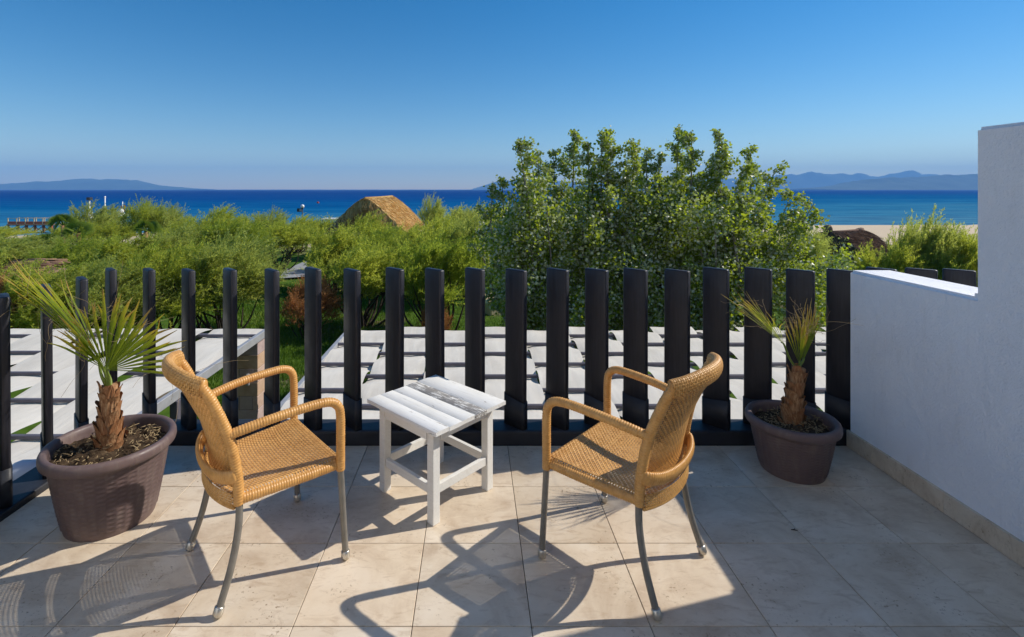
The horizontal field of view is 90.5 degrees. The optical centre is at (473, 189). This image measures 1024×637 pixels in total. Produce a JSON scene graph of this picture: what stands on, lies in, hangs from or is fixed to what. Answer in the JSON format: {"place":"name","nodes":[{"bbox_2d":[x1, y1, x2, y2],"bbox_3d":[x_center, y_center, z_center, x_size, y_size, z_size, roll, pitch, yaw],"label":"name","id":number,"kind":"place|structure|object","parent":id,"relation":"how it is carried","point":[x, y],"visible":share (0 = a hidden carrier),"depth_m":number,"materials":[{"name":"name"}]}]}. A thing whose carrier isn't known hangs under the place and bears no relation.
{"place":"outdoors","nodes":[
{"label":"outdoors","id":0,"kind":"place"},
{"bbox_2d":[0,179,216,189],"bbox_3d":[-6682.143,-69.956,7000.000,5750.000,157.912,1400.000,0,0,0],"label":"island","id":1,"kind":"structure","parent":0,"point":[96,184],"depth_m":6574.89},
{"bbox_2d":[281,262,306,277],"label":"path","id":2,"kind":"structure","parent":0,"point":[297,271],"depth_m":30.21,"materials":[{"name":"grey concrete"}]},
{"bbox_2d":[196,278,539,418],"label":"lawn grass","id":3,"kind":"structure","parent":0,"point":[284,351],"depth_m":18.23,"materials":[{"name":"green plant"}]},
{"bbox_2d":[0,190,977,235],"bbox_3d":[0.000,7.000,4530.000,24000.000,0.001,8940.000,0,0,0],"label":"sea","id":4,"kind":"structure","parent":0,"point":[864,207],"depth_m":288.10,"materials":[{"name":"liquid"}]},
{"bbox_2d":[6,217,61,232],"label":"pier","id":5,"kind":"structure","parent":4,"relation":"in","point":[27,223],"depth_m":80.97,"materials":[{"name":"brown wood"}]},
{"bbox_2d":[7,225,977,441],"bbox_3d":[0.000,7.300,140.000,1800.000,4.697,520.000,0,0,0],"label":"ground","id":6,"kind":"structure","parent":0,"point":[880,231],"depth_m":20.33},
{"bbox_2d":[0,266,43,328],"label":"dry shrub","id":7,"kind":"object","parent":6,"relation":"on","point":[1,291],"visible":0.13,"depth_m":14.19,"materials":[{"name":"brown plant"}]},
{"bbox_2d":[0,225,44,237],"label":"tamarisk bush","id":8,"kind":"object","parent":6,"relation":"on","point":[9,231],"visible":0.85,"depth_m":50.41,"materials":[{"name":"green plant"}]},
{"bbox_2d":[0,240,47,276],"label":"tamarisk bush","id":9,"kind":"object","parent":6,"relation":"on","point":[1,255],"visible":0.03,"depth_m":16.46,"materials":[{"name":"green plant"}]},
{"bbox_2d":[5,233,49,244],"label":"tamarisk bush","id":10,"kind":"object","parent":6,"relation":"on","point":[20,238],"visible":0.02,"depth_m":43.15,"materials":[{"name":"green plant"}]},
{"bbox_2d":[0,258,70,275],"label":"reed roof","id":11,"kind":"structure","parent":6,"relation":"on","point":[53,262],"depth_m":16.89,"materials":[{"name":"brown plant"}]},
{"bbox_2d":[0,229,75,264],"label":"tamarisk bush","id":12,"kind":"object","parent":6,"relation":"on","point":[20,247],"visible":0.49,"depth_m":26.33,"materials":[{"name":"green plant"}]},
{"bbox_2d":[39,233,59,242],"bbox_3d":[-25.226,3.813,29.994,1.422,2.486,1.208,0,0,-19],"label":"garden fan palm","id":13,"kind":"object","parent":6,"relation":"on","point":[45,236],"visible":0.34,"depth_m":29.90,"materials":[{"name":"green plant"}]},
{"bbox_2d":[45,213,79,241],"bbox_3d":[-29.164,3.372,36.048,2.006,3.363,1.628,0,0,-18],"label":"garden fan palm","id":14,"kind":"object","parent":6,"relation":"on","point":[57,219],"visible":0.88,"depth_m":35.88,"materials":[{"name":"green plant"}]},
{"bbox_2d":[21,232,107,272],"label":"tamarisk bush","id":15,"kind":"object","parent":6,"relation":"on","point":[62,249],"visible":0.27,"depth_m":24.29,"materials":[{"name":"green plant"}]},
{"bbox_2d":[0,254,142,364],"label":"tamarisk bush","id":16,"kind":"object","parent":6,"relation":"on","point":[33,321],"visible":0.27,"depth_m":14.12,"materials":[{"name":"green plant"}]},
{"bbox_2d":[45,219,108,248],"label":"tamarisk bush","id":17,"kind":"object","parent":6,"relation":"on","point":[56,231],"visible":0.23,"depth_m":40.38,"materials":[{"name":"green plant"}]},
{"bbox_2d":[59,221,95,245],"bbox_3d":[-25.721,3.563,33.025,1.947,2.982,2.002,0,0,0],"label":"garden fan palm","id":18,"kind":"object","parent":6,"relation":"on","point":[86,225],"visible":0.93,"depth_m":32.85,"materials":[{"name":"green plant"}]},
{"bbox_2d":[64,199,128,241],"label":"tamarisk bush","id":19,"kind":"object","parent":6,"relation":"on","point":[103,215],"visible":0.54,"depth_m":46.44,"materials":[{"name":"green plant"}]},
{"bbox_2d":[62,232,171,271],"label":"tamarisk bush","id":20,"kind":"object","parent":6,"relation":"on","point":[106,246],"visible":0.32,"depth_m":23.14,"materials":[{"name":"green plant"}]},
{"bbox_2d":[93,217,143,242],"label":"tamarisk bush","id":21,"kind":"object","parent":6,"relation":"on","point":[116,228],"visible":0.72,"depth_m":42.17,"materials":[{"name":"green plant"}]},
{"bbox_2d":[49,250,205,354],"bbox_3d":[-10.699,3.529,15.648,4.375,3.458,4.140,0,0,-35],"label":"tamarisk bush","id":22,"kind":"object","parent":6,"relation":"on","point":[96,280],"visible":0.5,"depth_m":14.95,"materials":[{"name":"green plant"}]},
{"bbox_2d":[117,194,171,244],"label":"tamarisk bush","id":23,"kind":"object","parent":6,"relation":"on","point":[134,217],"visible":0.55,"depth_m":44.01,"materials":[{"name":"green plant"}]},
{"bbox_2d":[132,219,161,237],"bbox_3d":[-19.462,3.402,30.021,1.733,3.303,1.849,0,0,0],"label":"garden fan palm","id":24,"kind":"object","parent":6,"relation":"on","point":[153,226],"visible":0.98,"depth_m":29.90,"materials":[{"name":"green plant"}]},
{"bbox_2d":[138,200,190,234],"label":"tamarisk bush","id":25,"kind":"object","parent":6,"relation":"on","point":[173,216],"visible":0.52,"depth_m":44.53,"materials":[{"name":"green plant"}]},
{"bbox_2d":[128,219,230,269],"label":"tamarisk bush","id":26,"kind":"object","parent":6,"relation":"on","point":[173,236],"visible":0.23,"depth_m":25.24,"materials":[{"name":"green plant"}]},
{"bbox_2d":[152,217,216,236],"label":"tamarisk bush","id":27,"kind":"object","parent":6,"relation":"on","point":[176,226],"visible":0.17,"depth_m":35.35,"materials":[{"name":"green plant"}]},
{"bbox_2d":[121,230,254,328],"bbox_3d":[-9.475,3.305,16.739,4.125,3.976,4.299,0,0,-13],"label":"tamarisk bush","id":28,"kind":"object","parent":6,"relation":"on","point":[151,258],"visible":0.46,"depth_m":16.04,"materials":[{"name":"green plant"}]},
{"bbox_2d":[178,202,252,232],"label":"tamarisk bush","id":29,"kind":"object","parent":6,"relation":"on","point":[216,214],"visible":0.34,"depth_m":37.44,"materials":[{"name":"green plant"}]},
{"bbox_2d":[186,216,280,254],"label":"tamarisk bush","id":30,"kind":"object","parent":6,"relation":"on","point":[236,225],"visible":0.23,"depth_m":26.34,"materials":[{"name":"green plant"}]},
{"bbox_2d":[167,222,301,332],"bbox_3d":[-8.295,3.291,17.371,4.152,4.337,4.149,0,0,-44],"label":"tamarisk bush","id":31,"kind":"object","parent":6,"relation":"on","point":[250,262],"visible":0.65,"depth_m":16.85,"materials":[{"name":"green plant"}]},
{"bbox_2d":[237,338,264,418],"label":"stone pillar","id":32,"kind":"structure","parent":6,"relation":"on","point":[251,401],"depth_m":9.09,"materials":[{"name":"grey stone"}]},
{"bbox_2d":[10,328,264,463],"bbox_3d":[-7.865,3.782,6.530,8.130,2.435,5.980,0,0,0],"label":"pergola","id":33,"kind":"object","parent":32,"relation":"on","point":[25,347],"visible":0.41,"depth_m":6.97,"materials":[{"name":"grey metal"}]},
{"bbox_2d":[236,214,270,230],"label":"tamarisk bush","id":34,"kind":"object","parent":6,"relation":"on","point":[244,216],"visible":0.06,"depth_m":39.98,"materials":[{"name":"green plant"}]},
{"bbox_2d":[251,205,290,248],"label":"tamarisk bush","id":35,"kind":"object","parent":6,"relation":"on","point":[271,216],"visible":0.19,"depth_m":42.76,"materials":[{"name":"green plant"}]},
{"bbox_2d":[256,218,319,269],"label":"tamarisk bush","id":36,"kind":"object","parent":6,"relation":"on","point":[293,235],"visible":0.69,"depth_m":30.53,"materials":[{"name":"green plant"}]},
{"bbox_2d":[267,212,321,252],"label":"tamarisk bush","id":37,"kind":"object","parent":6,"relation":"on","point":[303,219],"visible":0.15,"depth_m":39.62,"materials":[{"name":"green plant"}]},
{"bbox_2d":[297,204,303,215],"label":"globe lamp","id":38,"kind":"object","parent":6,"relation":"on","point":[300,209],"visible":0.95,"depth_m":43.87,"materials":[{"name":"glass"}]},
{"bbox_2d":[280,273,343,338],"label":"dry shrub","id":39,"kind":"object","parent":6,"relation":"on","point":[329,301],"visible":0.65,"depth_m":16.86,"materials":[{"name":"brown plant"}]},
{"bbox_2d":[303,213,339,245],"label":"tamarisk bush","id":40,"kind":"object","parent":6,"relation":"on","point":[320,226],"visible":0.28,"depth_m":36.52,"materials":[{"name":"green plant"}]},
{"bbox_2d":[294,223,370,289],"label":"tamarisk bush","id":41,"kind":"object","parent":6,"relation":"on","point":[331,247],"visible":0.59,"depth_m":24.34,"materials":[{"name":"green plant"}]},
{"bbox_2d":[294,235,417,327],"bbox_3d":[-3.991,3.450,18.424,4.829,3.624,4.378,0,0,12],"label":"tamarisk bush","id":42,"kind":"object","parent":6,"relation":"on","point":[372,268],"visible":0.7,"depth_m":17.69,"materials":[{"name":"green plant"}]},
{"bbox_2d":[333,207,396,241],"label":"tamarisk bush","id":43,"kind":"object","parent":6,"relation":"on","point":[365,229],"visible":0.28,"depth_m":30.83,"materials":[{"name":"green plant"}]},
{"bbox_2d":[342,222,405,295],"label":"tamarisk bush","id":44,"kind":"object","parent":6,"relation":"on","point":[385,236],"visible":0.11,"depth_m":23.74,"materials":[{"name":"green plant"}]},
{"bbox_2d":[326,195,423,236],"bbox_3d":[-7.546,2.775,40.789,6.286,4.450,10.655,0,0,2],"label":"thatched hut","id":45,"kind":"object","parent":6,"relation":"on","point":[397,211],"visible":0.76,"depth_m":36.22,"materials":[{"name":"brown plant"}]},
{"bbox_2d":[376,222,421,244],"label":"tamarisk bush","id":46,"kind":"object","parent":6,"relation":"on","point":[405,231],"visible":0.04,"depth_m":28.73,"materials":[{"name":"green plant"}]},
{"bbox_2d":[392,219,463,299],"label":"tamarisk bush","id":47,"kind":"object","parent":6,"relation":"on","point":[412,236],"visible":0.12,"depth_m":22.73,"materials":[{"name":"green plant"}]},
{"bbox_2d":[416,194,447,228],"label":"tamarisk bush","id":48,"kind":"object","parent":6,"relation":"on","point":[430,212],"visible":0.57,"depth_m":51.63,"materials":[{"name":"green plant"}]},
{"bbox_2d":[415,304,454,330],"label":"dry shrub","id":49,"kind":"object","parent":6,"relation":"on","point":[449,318],"visible":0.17,"depth_m":16.22,"materials":[{"name":"brown plant"}]},
{"bbox_2d":[413,210,473,232],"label":"tamarisk bush","id":50,"kind":"object","parent":6,"relation":"on","point":[438,225],"visible":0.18,"depth_m":29.65,"materials":[{"name":"green plant"}]},
{"bbox_2d":[396,229,501,330],"bbox_3d":[-0.956,3.297,17.383,4.174,4.048,4.389,0,0,-23],"label":"tamarisk bush","id":51,"kind":"object","parent":6,"relation":"on","point":[455,261],"visible":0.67,"depth_m":16.71,"materials":[{"name":"green plant"}]},
{"bbox_2d":[432,202,473,227],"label":"tamarisk bush","id":52,"kind":"object","parent":6,"relation":"on","point":[451,210],"visible":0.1,"depth_m":45.66,"materials":[{"name":"green plant"}]},
{"bbox_2d":[438,209,502,298],"bbox_3d":[0.302,3.054,23.213,4.234,4.559,4.007,0,0,-42],"label":"tamarisk bush","id":53,"kind":"object","parent":6,"relation":"on","point":[459,230],"visible":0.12,"depth_m":22.44,"materials":[{"name":"green plant"}]},
{"bbox_2d":[453,197,501,223],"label":"tamarisk bush","id":54,"kind":"object","parent":6,"relation":"on","point":[460,213],"visible":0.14,"depth_m":42.05,"materials":[{"name":"green plant"}]},
{"bbox_2d":[485,293,500,315],"bbox_3d":[0.814,4.491,20.223,0.680,0.978,0.650,0,0,-25],"label":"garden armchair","id":55,"kind":"object","parent":6,"relation":"on","point":[489,312],"visible":0.11,"depth_m":19.92,"materials":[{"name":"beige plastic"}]},
{"bbox_2d":[487,199,541,224],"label":"tamarisk bush","id":56,"kind":"object","parent":6,"relation":"on","point":[494,219],"visible":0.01,"depth_m":37.16,"materials":[{"name":"green plant"}]},
{"bbox_2d":[467,126,626,371],"bbox_3d":[1.791,1.663,12.629,4.009,6.871,4.109,0,0,0],"label":"white poplar","id":57,"kind":"object","parent":6,"relation":"on","point":[533,242],"visible":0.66,"depth_m":11.84,"materials":[{"name":"green plant"}]},
{"bbox_2d":[281,327,825,418],"bbox_3d":[2.885,3.782,6.530,10.510,2.437,5.980,0,0,0],"label":"pergola","id":58,"kind":"object","parent":6,"relation":"on","point":[332,365],"visible":0.15,"depth_m":7.46,"materials":[{"name":"white wood"}]},
{"bbox_2d":[563,124,718,340],"bbox_3d":[4.298,1.658,12.594,4.568,6.838,3.217,0,0,-44],"label":"white poplar","id":59,"kind":"object","parent":6,"relation":"on","point":[635,232],"visible":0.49,"depth_m":12.21,"materials":[{"name":"green plant"}]},
{"bbox_2d":[692,244,809,296],"bbox_3d":[11.261,3.499,20.799,5.086,3.532,5.063,0,0,32],"label":"tamarisk bush","id":60,"kind":"object","parent":6,"relation":"on","point":[781,269],"visible":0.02,"depth_m":19.81,"materials":[{"name":"green plant"}]},
{"bbox_2d":[653,128,871,393],"bbox_3d":[6.869,1.771,12.242,5.246,6.616,3.719,0,0,0],"label":"white poplar","id":61,"kind":"object","parent":6,"relation":"on","point":[736,240],"visible":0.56,"depth_m":11.80,"materials":[{"name":"green plant"}]},
{"bbox_2d":[772,217,841,270],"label":"tamarisk bush","id":62,"kind":"object","parent":6,"relation":"on","point":[824,249],"visible":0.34,"depth_m":26.33,"materials":[{"name":"green plant"}]},
{"bbox_2d":[815,277,825,325],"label":"tamarisk bush","id":63,"kind":"object","parent":6,"relation":"on","point":[820,302],"visible":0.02,"depth_m":15.85,"materials":[{"name":"green plant"}]},
{"bbox_2d":[799,229,887,268],"bbox_3d":[22.577,3.736,30.809,4.403,2.528,4.094,0,0,-28],"label":"beach shelter","id":64,"kind":"object","parent":6,"relation":"on","point":[857,237],"visible":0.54,"depth_m":29.71,"materials":[{"name":"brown wood"}]},
{"bbox_2d":[822,225,832,231],"bbox_3d":[21.272,2.398,30.398,0.456,0.539,0.614,0,0,0],"label":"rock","id":65,"kind":"object","parent":64,"relation":"on","point":[830,228],"visible":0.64,"depth_m":30.23,"materials":[{"name":"grey stone"}]},
{"bbox_2d":[844,237,940,279],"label":"tamarisk bush","id":66,"kind":"object","parent":6,"relation":"on","point":[899,261],"visible":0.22,"depth_m":17.24,"materials":[{"name":"green plant"}]},
{"bbox_2d":[877,203,977,279],"bbox_3d":[16.474,2.903,17.837,3.313,4.910,3.136,0,0,1],"label":"tamarisk bush","id":67,"kind":"object","parent":6,"relation":"on","point":[934,241],"visible":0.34,"depth_m":17.47,"materials":[{"name":"green plant"}]},
{"bbox_2d":[927,227,977,286],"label":"tamarisk bush","id":68,"kind":"object","parent":6,"relation":"on","point":[971,246],"visible":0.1,"depth_m":16.60,"materials":[{"name":"green plant"}]},
{"bbox_2d":[0,446,1023,636],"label":"terrace floor","id":69,"kind":"structure","parent":0,"point":[867,549],"depth_m":2.17,"materials":[{"name":"tile"}]},
{"bbox_2d":[12,459,35,480],"bbox_3d":[-2.491,1.913,2.939,0.362,0.675,0.150,0,0,-4],"label":"drain pipe","id":70,"kind":"object","parent":69,"relation":"attached to","point":[21,467],"visible":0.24,"depth_m":2.89,"materials":[{"name":"plastic"}]},
{"bbox_2d":[0,276,88,521],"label":"slatted fence","id":71,"kind":"object","parent":69,"relation":"on","point":[22,490],"visible":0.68,"depth_m":2.72,"materials":[{"name":"black wood"}]},
{"bbox_2d":[36,414,176,542],"bbox_3d":[-1.775,1.406,2.475,0.556,0.389,0.556,0,0,0],"label":"planter","id":72,"kind":"object","parent":69,"relation":"on","point":[96,494],"visible":0.91,"depth_m":2.33,"materials":[{"name":"brown plastic"}]},
{"bbox_2d":[0,254,248,451],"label":"fan palm","id":73,"kind":"object","parent":72,"relation":"in","point":[108,425],"visible":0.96,"depth_m":2.43,"materials":[{"name":"green plant"}]},
{"bbox_2d":[161,350,349,618],"bbox_3d":[-0.964,1.135,2.187,0.658,0.924,0.574,0,0,-41],"label":"rattan armchair","id":74,"kind":"object","parent":69,"relation":"on","point":[224,466],"visible":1,"depth_m":2.09,"materials":[{"name":"wicker"}]},
{"bbox_2d":[367,375,505,525],"bbox_3d":[-0.201,1.362,2.701,0.553,0.476,0.501,0,0,44],"label":"side table","id":75,"kind":"object","parent":69,"relation":"on","point":[434,412],"visible":1,"depth_m":2.65,"materials":[{"name":"white wood"}]},
{"bbox_2d":[95,267,975,445],"bbox_3d":[0.870,1.061,3.252,6.700,1.114,0.175,0,0,0],"label":"slatted fence","id":76,"kind":"object","parent":69,"relation":"on","point":[716,425],"visible":0.63,"depth_m":3.21,"materials":[{"name":"black wood"}]},
{"bbox_2d":[538,352,722,620],"bbox_3d":[0.705,1.135,2.175,0.658,0.924,0.574,0,0,44],"label":"rattan armchair","id":77,"kind":"object","parent":69,"relation":"on","point":[659,465],"visible":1,"depth_m":2.05,"materials":[{"name":"wicker"}]},
{"bbox_2d":[745,399,842,484],"bbox_3d":[1.820,1.444,2.895,0.476,0.312,0.476,0,0,0],"label":"planter","id":78,"kind":"object","parent":69,"relation":"on","point":[796,454],"visible":0.9,"depth_m":2.77,"materials":[{"name":"brown plastic"}]},
{"bbox_2d":[721,284,861,426],"bbox_3d":[1.727,0.976,2.894,0.718,0.898,0.463,0,0,0],"label":"fan palm","id":79,"kind":"object","parent":78,"relation":"in","point":[793,404],"visible":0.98,"depth_m":2.87,"materials":[{"name":"green plant"}]},
{"bbox_2d":[847,122,1023,567],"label":"balcony wall","id":80,"kind":"structure","parent":69,"relation":"on","point":[936,393],"depth_m":2.42,"materials":[{"name":"white paint"}]},
{"bbox_2d":[0,0,1023,189],"label":"sky","id":81,"kind":"structure","parent":0,"point":[199,94],"materials":[{"name":"blue"}]},
{"bbox_2d":[472,170,936,189],"bbox_3d":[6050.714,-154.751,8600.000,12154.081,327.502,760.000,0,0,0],"label":"island","id":82,"kind":"structure","parent":0,"point":[811,179],"depth_m":8432.37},
{"bbox_2d":[790,174,977,189],"bbox_3d":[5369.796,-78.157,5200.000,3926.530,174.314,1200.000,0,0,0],"label":"island","id":83,"kind":"structure","parent":0,"point":[953,182],"depth_m":4908.54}
]}

